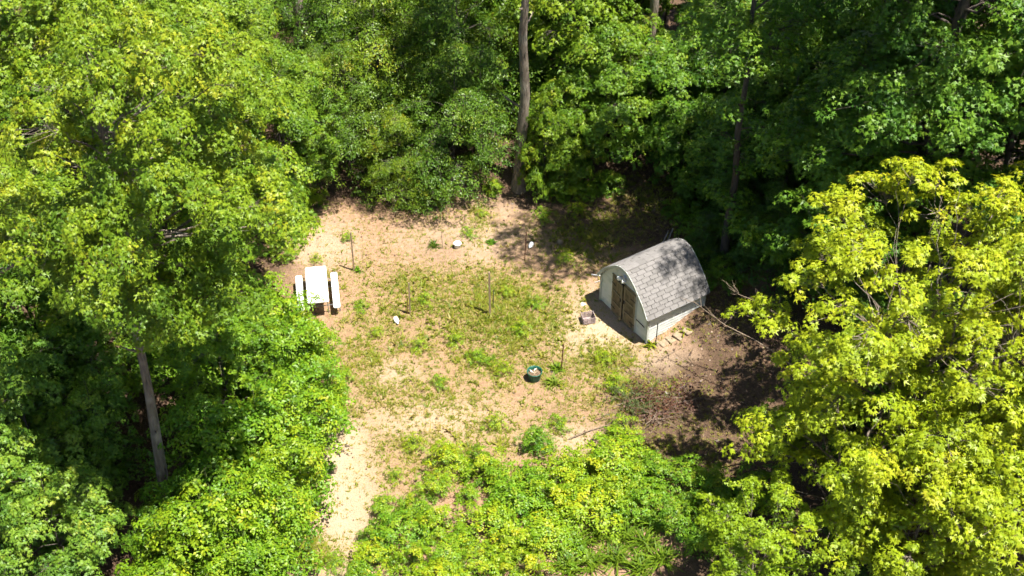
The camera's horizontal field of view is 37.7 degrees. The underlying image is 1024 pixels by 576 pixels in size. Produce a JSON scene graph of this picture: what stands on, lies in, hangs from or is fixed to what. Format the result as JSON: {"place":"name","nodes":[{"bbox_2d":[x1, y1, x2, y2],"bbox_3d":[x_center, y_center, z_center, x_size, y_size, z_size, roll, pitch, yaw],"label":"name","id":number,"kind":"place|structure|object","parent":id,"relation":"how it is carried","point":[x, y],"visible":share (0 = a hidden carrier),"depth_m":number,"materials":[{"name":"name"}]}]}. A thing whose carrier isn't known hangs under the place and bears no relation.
{"place":"outdoors","nodes":[
{"label":"outdoors","id":0,"kind":"place"},
{"bbox_2d":[0,0,1023,575],"bbox_3d":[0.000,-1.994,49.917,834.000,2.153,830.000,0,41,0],"label":"ground","id":1,"kind":"structure","parent":0,"point":[364,476],"depth_m":46.52,"materials":[{"name":"soil"}]},
{"bbox_2d":[0,380,72,496],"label":"maple tree","id":2,"kind":"object","parent":1,"relation":"on","point":[27,408],"visible":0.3,"depth_m":40.66,"materials":[{"name":"green plant"}]},
{"bbox_2d":[0,155,110,396],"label":"maple tree","id":3,"kind":"object","parent":1,"relation":"on","point":[49,185],"visible":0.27,"depth_m":40.90,"materials":[{"name":"green plant"}]},
{"bbox_2d":[0,398,110,575],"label":"maple tree","id":4,"kind":"object","parent":1,"relation":"on","point":[14,442],"visible":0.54,"depth_m":38.01,"materials":[{"name":"green plant"}]},
{"bbox_2d":[0,246,111,405],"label":"maple tree","id":5,"kind":"object","parent":1,"relation":"on","point":[16,328],"visible":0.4,"depth_m":42.01,"materials":[{"name":"green plant"}]},
{"bbox_2d":[0,0,118,228],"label":"maple tree","id":6,"kind":"object","parent":1,"relation":"on","point":[22,27],"visible":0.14,"depth_m":44.46,"materials":[{"name":"green plant"}]},
{"bbox_2d":[0,323,121,503],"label":"maple tree","id":7,"kind":"object","parent":1,"relation":"on","point":[32,363],"visible":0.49,"depth_m":39.58,"materials":[{"name":"green plant"}]},
{"bbox_2d":[0,458,138,575],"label":"maple tree","id":8,"kind":"object","parent":1,"relation":"on","point":[101,516],"visible":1,"depth_m":36.93,"materials":[{"name":"green plant"}]},
{"bbox_2d":[26,366,154,502],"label":"maple tree","id":9,"kind":"object","parent":1,"relation":"on","point":[98,434],"visible":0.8,"depth_m":40.90,"materials":[{"name":"green plant"}]},
{"bbox_2d":[28,283,162,409],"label":"maple tree","id":10,"kind":"object","parent":1,"relation":"on","point":[117,359],"visible":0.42,"depth_m":42.65,"materials":[{"name":"green plant"}]},
{"bbox_2d":[0,0,274,260],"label":"maple tree","id":11,"kind":"object","parent":1,"relation":"on","point":[37,56],"visible":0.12,"depth_m":43.22,"materials":[{"name":"green plant"}]},
{"bbox_2d":[115,495,194,573],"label":"sapling","id":12,"kind":"object","parent":1,"relation":"on","point":[129,537],"visible":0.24,"depth_m":39.17,"materials":[{"name":"green plant"}]},
{"bbox_2d":[0,0,324,506],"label":"maple tree","id":13,"kind":"object","parent":1,"relation":"on","point":[152,182],"visible":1,"depth_m":32.73,"materials":[{"name":"green plant"}]},
{"bbox_2d":[113,496,254,575],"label":"sapling","id":14,"kind":"object","parent":1,"relation":"on","point":[169,566],"visible":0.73,"depth_m":37.84,"materials":[{"name":"green plant"}]},
{"bbox_2d":[121,249,261,398],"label":"maple tree","id":15,"kind":"object","parent":1,"relation":"on","point":[155,371],"visible":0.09,"depth_m":43.65,"materials":[{"name":"green plant"}]},
{"bbox_2d":[81,35,313,300],"bbox_3d":[-9.081,-3.212,45.355,7.063,9.939,6.850,3,41,3],"label":"maple tree","id":16,"kind":"object","parent":1,"relation":"on","point":[207,95],"visible":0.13,"depth_m":43.30,"materials":[{"name":"green plant"}]},
{"bbox_2d":[134,391,292,536],"bbox_3d":[-8.010,4.680,40.649,4.188,4.528,4.467,32,50,31],"label":"sapling","id":17,"kind":"object","parent":1,"relation":"on","point":[194,476],"visible":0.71,"depth_m":39.80,"materials":[{"name":"green plant"}]},
{"bbox_2d":[121,0,312,140],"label":"maple tree","id":18,"kind":"object","parent":1,"relation":"on","point":[238,14],"visible":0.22,"depth_m":47.74,"materials":[{"name":"green plant"}]},
{"bbox_2d":[123,477,311,575],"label":"sapling","id":19,"kind":"object","parent":1,"relation":"on","point":[211,508],"visible":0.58,"depth_m":38.17,"materials":[{"name":"green plant"}]},
{"bbox_2d":[154,308,300,460],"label":"maple tree","id":20,"kind":"object","parent":1,"relation":"on","point":[231,336],"visible":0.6,"depth_m":42.07,"materials":[{"name":"green plant"}]},
{"bbox_2d":[196,501,297,575],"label":"sapling","id":21,"kind":"object","parent":1,"relation":"on","point":[238,553],"visible":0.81,"depth_m":38.25,"materials":[{"name":"green plant"}]},
{"bbox_2d":[171,289,324,402],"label":"sapling","id":22,"kind":"object","parent":1,"relation":"on","point":[283,303],"visible":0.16,"depth_m":43.85,"materials":[{"name":"green plant"}]},
{"bbox_2d":[187,378,336,504],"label":"sapling","id":23,"kind":"object","parent":1,"relation":"on","point":[262,417],"visible":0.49,"depth_m":40.64,"materials":[{"name":"green plant"}]},
{"bbox_2d":[204,458,326,575],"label":"sapling","id":24,"kind":"object","parent":1,"relation":"on","point":[260,484],"visible":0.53,"depth_m":38.94,"materials":[{"name":"green plant"}]},
{"bbox_2d":[202,37,349,191],"bbox_3d":[-7.705,-5.100,49.447,5.235,7.242,5.158,-27,48,-27],"label":"maple tree","id":25,"kind":"object","parent":1,"relation":"on","point":[303,124],"visible":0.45,"depth_m":48.08,"materials":[{"name":"green plant"}]},
{"bbox_2d":[228,269,326,372],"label":"sapling","id":26,"kind":"object","parent":1,"relation":"on","point":[293,320],"visible":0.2,"depth_m":45.01,"materials":[{"name":"green plant"}]},
{"bbox_2d":[233,421,335,537],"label":"sapling","id":27,"kind":"object","parent":1,"relation":"on","point":[283,451],"visible":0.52,"depth_m":40.43,"materials":[{"name":"green plant"}]},
{"bbox_2d":[224,311,349,418],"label":"sapling","id":28,"kind":"object","parent":1,"relation":"on","point":[294,360],"visible":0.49,"depth_m":43.18,"materials":[{"name":"green plant"}]},
{"bbox_2d":[240,368,360,490],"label":"sapling","id":29,"kind":"object","parent":1,"relation":"on","point":[334,410],"visible":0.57,"depth_m":41.61,"materials":[{"name":"green plant"}]},
{"bbox_2d":[295,266,340,315],"bbox_3d":[-6.269,0.151,48.405,1.360,0.740,1.760,-6,41,-6],"label":"picnic table","id":30,"kind":"object","parent":1,"relation":"on","point":[316,280],"visible":0.77,"depth_m":48.27,"materials":[{"name":"white plastic"}]},
{"bbox_2d":[274,42,362,160],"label":"beech tree","id":31,"kind":"object","parent":1,"relation":"on","point":[316,57],"visible":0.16,"depth_m":51.73,"materials":[{"name":"green plant"}]},
{"bbox_2d":[292,345,351,401],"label":"sapling","id":32,"kind":"object","parent":1,"relation":"on","point":[322,362],"visible":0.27,"depth_m":44.27,"materials":[{"name":"green plant"}]},
{"bbox_2d":[282,40,412,191],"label":"beech tree","id":33,"kind":"object","parent":1,"relation":"on","point":[346,140],"visible":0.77,"depth_m":50.45,"materials":[{"name":"green plant"}]},
{"bbox_2d":[272,0,425,85],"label":"beech tree","id":34,"kind":"object","parent":1,"relation":"on","point":[323,26],"visible":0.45,"depth_m":54.09,"materials":[{"name":"green plant"}]},
{"bbox_2d":[348,534,405,575],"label":"shrub","id":35,"kind":"object","parent":1,"relation":"on","point":[363,549],"visible":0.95,"depth_m":40.02,"materials":[{"name":"green plant"}]},
{"bbox_2d":[308,0,465,179],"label":"beech tree","id":36,"kind":"object","parent":1,"relation":"on","point":[375,47],"visible":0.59,"depth_m":51.35,"materials":[{"name":"green plant"}]},
{"bbox_2d":[350,104,442,214],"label":"beech tree","id":37,"kind":"object","parent":1,"relation":"on","point":[379,165],"visible":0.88,"depth_m":51.02,"materials":[{"name":"green plant"}]},
{"bbox_2d":[365,504,438,562],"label":"shrub","id":38,"kind":"object","parent":1,"relation":"on","point":[389,529],"visible":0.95,"depth_m":40.51,"materials":[{"name":"green plant"}]},
{"bbox_2d":[387,536,430,575],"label":"shrub","id":39,"kind":"object","parent":1,"relation":"on","point":[415,551],"visible":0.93,"depth_m":39.98,"materials":[{"name":"green plant"}]},
{"bbox_2d":[344,0,514,121],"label":"beech tree","id":40,"kind":"object","parent":1,"relation":"on","point":[467,36],"visible":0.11,"depth_m":53.78,"materials":[{"name":"green plant"}]},
{"bbox_2d":[400,554,463,575],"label":"shrub","id":41,"kind":"object","parent":1,"relation":"on","point":[439,565],"visible":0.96,"depth_m":39.49,"materials":[{"name":"green plant"}]},
{"bbox_2d":[410,467,454,505],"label":"shrub","id":42,"kind":"object","parent":1,"relation":"on","point":[441,483],"visible":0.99,"depth_m":41.92,"materials":[{"name":"green plant"}]},
{"bbox_2d":[410,504,461,544],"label":"shrub","id":43,"kind":"object","parent":1,"relation":"on","point":[436,515],"visible":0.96,"depth_m":40.74,"materials":[{"name":"green plant"}]},
{"bbox_2d":[422,437,474,481],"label":"shrub","id":44,"kind":"object","parent":1,"relation":"on","point":[449,453],"visible":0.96,"depth_m":42.60,"materials":[{"name":"green plant"}]},
{"bbox_2d":[419,526,480,575],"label":"shrub","id":45,"kind":"object","parent":1,"relation":"on","point":[437,553],"visible":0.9,"depth_m":40.05,"materials":[{"name":"green plant"}]},
{"bbox_2d":[383,40,523,219],"bbox_3d":[-2.299,-5.709,50.922,5.210,5.780,4.666,32,50,31],"label":"beech tree","id":46,"kind":"object","parent":1,"relation":"on","point":[465,111],"visible":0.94,"depth_m":50.59,"materials":[{"name":"green plant"}]},
{"bbox_2d":[387,0,558,156],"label":"beech tree","id":47,"kind":"object","parent":1,"relation":"on","point":[489,70],"visible":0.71,"depth_m":51.64,"materials":[{"name":"green plant"}]},
{"bbox_2d":[444,537,505,575],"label":"shrub","id":48,"kind":"object","parent":1,"relation":"on","point":[481,567],"visible":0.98,"depth_m":39.69,"materials":[{"name":"green plant"}]},
{"bbox_2d":[459,442,506,491],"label":"shrub","id":49,"kind":"object","parent":1,"relation":"on","point":[489,459],"visible":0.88,"depth_m":42.38,"materials":[{"name":"green plant"}]},
{"bbox_2d":[449,494,519,556],"bbox_3d":[-0.780,6.421,40.970,1.969,1.148,2.283,-1,41,-1],"label":"shrub","id":50,"kind":"object","parent":1,"relation":"on","point":[479,515],"visible":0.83,"depth_m":40.66,"materials":[{"name":"green plant"}]},
{"bbox_2d":[128,126,844,569],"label":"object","id":51,"kind":"object","parent":1,"relation":"on","point":[496,318],"visible":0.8,"depth_m":47.10,"materials":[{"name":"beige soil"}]},
{"bbox_2d":[415,0,576,105],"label":"beech tree","id":52,"kind":"object","parent":1,"relation":"on","point":[505,45],"visible":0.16,"depth_m":54.34,"materials":[{"name":"green plant"}]},
{"bbox_2d":[484,524,537,564],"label":"shrub","id":53,"kind":"object","parent":1,"relation":"on","point":[511,541],"visible":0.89,"depth_m":40.07,"materials":[{"name":"green plant"}]},
{"bbox_2d":[480,459,541,512],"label":"shrub","id":54,"kind":"object","parent":1,"relation":"on","point":[495,473],"visible":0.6,"depth_m":41.94,"materials":[{"name":"green plant"}]},
{"bbox_2d":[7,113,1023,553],"bbox_3d":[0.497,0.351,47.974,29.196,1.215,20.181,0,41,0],"label":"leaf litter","id":55,"kind":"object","parent":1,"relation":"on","point":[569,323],"visible":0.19,"depth_m":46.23,"materials":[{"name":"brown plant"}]},
{"bbox_2d":[501,0,532,193],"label":"maple tree","id":56,"kind":"object","parent":1,"relation":"on","point":[523,114],"visible":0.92,"depth_m":50.43,"materials":[{"name":"grey plant"}]},
{"bbox_2d":[479,474,563,547],"bbox_3d":[0.266,6.216,41.212,2.429,1.420,2.300,15,43,16],"label":"shrub","id":57,"kind":"object","parent":1,"relation":"on","point":[512,491],"visible":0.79,"depth_m":41.09,"materials":[{"name":"green plant"}]},
{"bbox_2d":[503,540,555,575],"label":"shrub","id":58,"kind":"object","parent":1,"relation":"on","point":[532,564],"visible":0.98,"depth_m":39.85,"materials":[{"name":"green plant"}]},
{"bbox_2d":[514,420,557,457],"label":"shrub","id":59,"kind":"object","parent":1,"relation":"on","point":[536,431],"visible":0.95,"depth_m":43.22,"materials":[{"name":"green plant"}]},
{"bbox_2d":[516,89,579,202],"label":"maple tree","id":60,"kind":"object","parent":1,"relation":"on","point":[535,174],"visible":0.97,"depth_m":51.22,"materials":[{"name":"green plant"}]},
{"bbox_2d":[509,496,587,571],"bbox_3d":[0.988,6.540,40.996,2.536,1.276,2.188,11,42,12],"label":"shrub","id":61,"kind":"object","parent":1,"relation":"on","point":[557,532],"visible":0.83,"depth_m":40.42,"materials":[{"name":"green plant"}]},
{"bbox_2d":[470,0,632,82],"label":"maple tree","id":62,"kind":"object","parent":1,"relation":"on","point":[492,4],"visible":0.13,"depth_m":55.08,"materials":[{"name":"green plant"}]},
{"bbox_2d":[521,465,587,535],"bbox_3d":[1.205,5.941,41.562,1.868,1.470,2.006,-16,44,-18],"label":"shrub","id":63,"kind":"object","parent":1,"relation":"on","point":[556,492],"visible":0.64,"depth_m":41.27,"materials":[{"name":"green plant"}]},
{"bbox_2d":[522,443,589,507],"bbox_3d":[1.200,5.223,42.304,2.000,1.235,2.112,27,48,28],"label":"shrub","id":64,"kind":"object","parent":1,"relation":"on","point":[581,472],"visible":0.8,"depth_m":42.07,"materials":[{"name":"green plant"}]},
{"bbox_2d":[515,71,616,194],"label":"maple tree","id":65,"kind":"object","parent":1,"relation":"on","point":[582,148],"visible":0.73,"depth_m":51.33,"materials":[{"name":"green plant"}]},
{"bbox_2d":[493,0,641,138],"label":"maple tree","id":66,"kind":"object","parent":1,"relation":"on","point":[564,40],"visible":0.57,"depth_m":51.24,"materials":[{"name":"green plant"}]},
{"bbox_2d":[560,173,600,202],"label":"shrub","id":67,"kind":"object","parent":1,"relation":"on","point":[591,190],"visible":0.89,"depth_m":52.21,"materials":[{"name":"green plant"}]},
{"bbox_2d":[559,442,607,497],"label":"shrub","id":68,"kind":"object","parent":1,"relation":"on","point":[593,459],"visible":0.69,"depth_m":42.13,"materials":[{"name":"green plant"}]},
{"bbox_2d":[548,472,636,544],"bbox_3d":[2.235,6.099,41.399,2.298,1.340,2.663,11,42,12],"label":"shrub","id":69,"kind":"object","parent":1,"relation":"on","point":[575,507],"visible":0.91,"depth_m":41.05,"materials":[{"name":"green plant"}]},
{"bbox_2d":[545,22,675,176],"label":"maple tree","id":70,"kind":"object","parent":1,"relation":"on","point":[618,76],"visible":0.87,"depth_m":50.33,"materials":[{"name":"green plant"}]},
{"bbox_2d":[592,540,637,575],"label":"daylily plant","id":71,"kind":"object","parent":1,"relation":"on","point":[613,554],"visible":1,"depth_m":40.55,"materials":[{"name":"green plant"}]},
{"bbox_2d":[579,426,663,504],"bbox_3d":[3.167,4.841,42.707,2.298,1.340,2.663,-21,45,-22],"label":"shrub","id":72,"kind":"object","parent":1,"relation":"on","point":[619,463],"visible":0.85,"depth_m":42.36,"materials":[{"name":"green plant"}]},
{"bbox_2d":[589,2,680,127],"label":"maple tree","id":73,"kind":"object","parent":1,"relation":"on","point":[656,18],"visible":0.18,"depth_m":53.11,"materials":[{"name":"green plant"}]},
{"bbox_2d":[612,476,670,528],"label":"shrub","id":74,"kind":"object","parent":1,"relation":"on","point":[644,493],"visible":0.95,"depth_m":41.37,"materials":[{"name":"green plant"}]},
{"bbox_2d":[627,448,676,490],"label":"shrub","id":75,"kind":"object","parent":1,"relation":"on","point":[652,461],"visible":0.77,"depth_m":42.16,"materials":[{"name":"green plant"}]},
{"bbox_2d":[597,238,709,343],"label":"garden shed","id":76,"kind":"structure","parent":1,"relation":"on","point":[641,293],"depth_m":46.87,"materials":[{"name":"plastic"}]},
{"bbox_2d":[630,533,690,575],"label":"daylily plant","id":77,"kind":"object","parent":1,"relation":"on","point":[665,553],"visible":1,"depth_m":40.37,"materials":[{"name":"green plant"}]},
{"bbox_2d":[594,374,731,436],"bbox_3d":[4.576,3.317,44.715,4.210,0.582,2.330,-6,41,-7],"label":"brush pile","id":78,"kind":"object","parent":1,"relation":"on","point":[633,401],"visible":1,"depth_m":44.64,"materials":[{"name":"brown plant"}]},
{"bbox_2d":[648,493,700,552],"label":"shrub","id":79,"kind":"object","parent":1,"relation":"on","point":[684,510],"visible":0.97,"depth_m":40.69,"materials":[{"name":"green plant"}]},
{"bbox_2d":[611,27,743,174],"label":"maple tree","id":80,"kind":"object","parent":1,"relation":"on","point":[660,76],"visible":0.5,"depth_m":50.95,"materials":[{"name":"green plant"}]},
{"bbox_2d":[650,453,714,509],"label":"shrub","id":81,"kind":"object","parent":1,"relation":"on","point":[689,480],"visible":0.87,"depth_m":41.66,"materials":[{"name":"green plant"}]},
{"bbox_2d":[644,91,745,216],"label":"maple tree","id":82,"kind":"object","parent":1,"relation":"on","point":[680,145],"visible":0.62,"depth_m":50.24,"materials":[{"name":"green plant"}]},
{"bbox_2d":[683,505,739,562],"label":"shrub","id":83,"kind":"object","parent":1,"relation":"on","point":[697,538],"visible":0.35,"depth_m":40.39,"materials":[{"name":"green plant"}]},
{"bbox_2d":[690,461,744,513],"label":"shrub","id":84,"kind":"object","parent":1,"relation":"on","point":[719,488],"visible":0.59,"depth_m":41.62,"materials":[{"name":"green plant"}]},
{"bbox_2d":[647,0,790,175],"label":"beech tree","id":85,"kind":"object","parent":1,"relation":"on","point":[739,6],"visible":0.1,"depth_m":51.20,"materials":[{"name":"green plant"}]},
{"bbox_2d":[681,173,765,275],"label":"beech tree","id":86,"kind":"object","parent":1,"relation":"on","point":[712,214],"visible":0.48,"depth_m":48.90,"materials":[{"name":"green plant"}]},
{"bbox_2d":[704,254,747,296],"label":"shrub","id":87,"kind":"object","parent":1,"relation":"on","point":[716,272],"visible":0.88,"depth_m":48.09,"materials":[{"name":"green plant"}]},
{"bbox_2d":[675,69,813,251],"bbox_3d":[8.082,-4.772,50.243,5.174,5.994,5.005,25,47,26],"label":"beech tree","id":88,"kind":"object","parent":1,"relation":"on","point":[753,80],"visible":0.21,"depth_m":49.45,"materials":[{"name":"green plant"}]},
{"bbox_2d":[669,0,827,270],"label":"maple tree","id":89,"kind":"object","parent":1,"relation":"on","point":[748,36],"visible":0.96,"depth_m":43.62,"materials":[{"name":"green plant"}]},
{"bbox_2d":[693,470,823,575],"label":"young maple tree","id":90,"kind":"object","parent":1,"relation":"on","point":[772,563],"visible":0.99,"depth_m":37.71,"materials":[{"name":"green plant"}]},
{"bbox_2d":[723,459,796,524],"bbox_3d":[6.962,5.643,41.834,2.031,1.482,2.145,-15,43,-16],"label":"shrub","id":91,"kind":"object","parent":1,"relation":"on","point":[767,497],"visible":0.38,"depth_m":41.43,"materials":[{"name":"green plant"}]},
{"bbox_2d":[682,66,843,238],"bbox_3d":[9.093,-4.209,49.443,6.288,6.521,5.294,-10,42,-12],"label":"maple tree","id":92,"kind":"object","parent":1,"relation":"on","point":[777,110],"visible":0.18,"depth_m":48.09,"materials":[{"name":"green plant"}]},
{"bbox_2d":[715,174,822,308],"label":"beech tree","id":93,"kind":"object","parent":1,"relation":"on","point":[757,253],"visible":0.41,"depth_m":46.96,"materials":[{"name":"green plant"}]},
{"bbox_2d":[695,0,862,182],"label":"maple tree","id":94,"kind":"object","parent":1,"relation":"on","point":[800,31],"visible":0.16,"depth_m":49.38,"materials":[{"name":"green plant"}]},
{"bbox_2d":[726,78,949,331],"bbox_3d":[9.855,-2.600,45.774,6.428,7.919,7.635,5,41,5],"label":"maple tree","id":95,"kind":"object","parent":1,"relation":"on","point":[803,141],"visible":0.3,"depth_m":43.98,"materials":[{"name":"green plant"}]},
{"bbox_2d":[740,16,950,233],"bbox_3d":[11.190,-5.354,49.881,7.366,7.639,6.202,8,42,9],"label":"maple tree","id":96,"kind":"object","parent":1,"relation":"on","point":[791,180],"visible":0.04,"depth_m":49.10,"materials":[{"name":"green plant"}]},
{"bbox_2d":[721,344,970,575],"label":"young maple tree","id":97,"kind":"object","parent":1,"relation":"on","point":[838,480],"visible":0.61,"depth_m":37.63,"materials":[{"name":"green plant"}]},
{"bbox_2d":[680,155,1023,488],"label":"young maple tree","id":98,"kind":"object","parent":1,"relation":"on","point":[984,395],"visible":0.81,"depth_m":37.27,"materials":[{"name":"green plant"}]},
{"bbox_2d":[803,319,920,459],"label":"maple tree","id":99,"kind":"object","parent":1,"relation":"on","point":[877,390],"visible":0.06,"depth_m":41.47,"materials":[{"name":"green plant"}]},
{"bbox_2d":[763,0,1023,211],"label":"maple tree","id":100,"kind":"object","parent":1,"relation":"on","point":[846,11],"visible":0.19,"depth_m":44.26,"materials":[{"name":"green plant"}]},
{"bbox_2d":[795,0,1023,283],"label":"maple tree","id":101,"kind":"object","parent":1,"relation":"on","point":[896,94],"visible":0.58,"depth_m":41.10,"materials":[{"name":"green plant"}]},
{"bbox_2d":[812,393,1023,575],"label":"young maple tree","id":102,"kind":"object","parent":1,"relation":"on","point":[890,563],"visible":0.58,"depth_m":36.21,"materials":[{"name":"green plant"}]},
{"bbox_2d":[866,199,1023,517],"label":"young maple tree","id":103,"kind":"object","parent":1,"relation":"on","point":[987,325],"visible":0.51,"depth_m":37.30,"materials":[{"name":"green plant"}]},
{"bbox_2d":[870,0,1023,305],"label":"maple tree","id":104,"kind":"object","parent":1,"relation":"on","point":[990,54],"visible":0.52,"depth_m":39.94,"materials":[{"name":"green plant"}]},
{"bbox_2d":[879,408,1023,575],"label":"young maple tree","id":105,"kind":"object","parent":1,"relation":"on","point":[990,512],"visible":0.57,"depth_m":35.27,"materials":[{"name":"green plant"}]},
{"bbox_2d":[886,291,1023,450],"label":"maple tree","id":106,"kind":"object","parent":1,"relation":"on","point":[948,361],"visible":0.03,"depth_m":40.90,"materials":[{"name":"green plant"}]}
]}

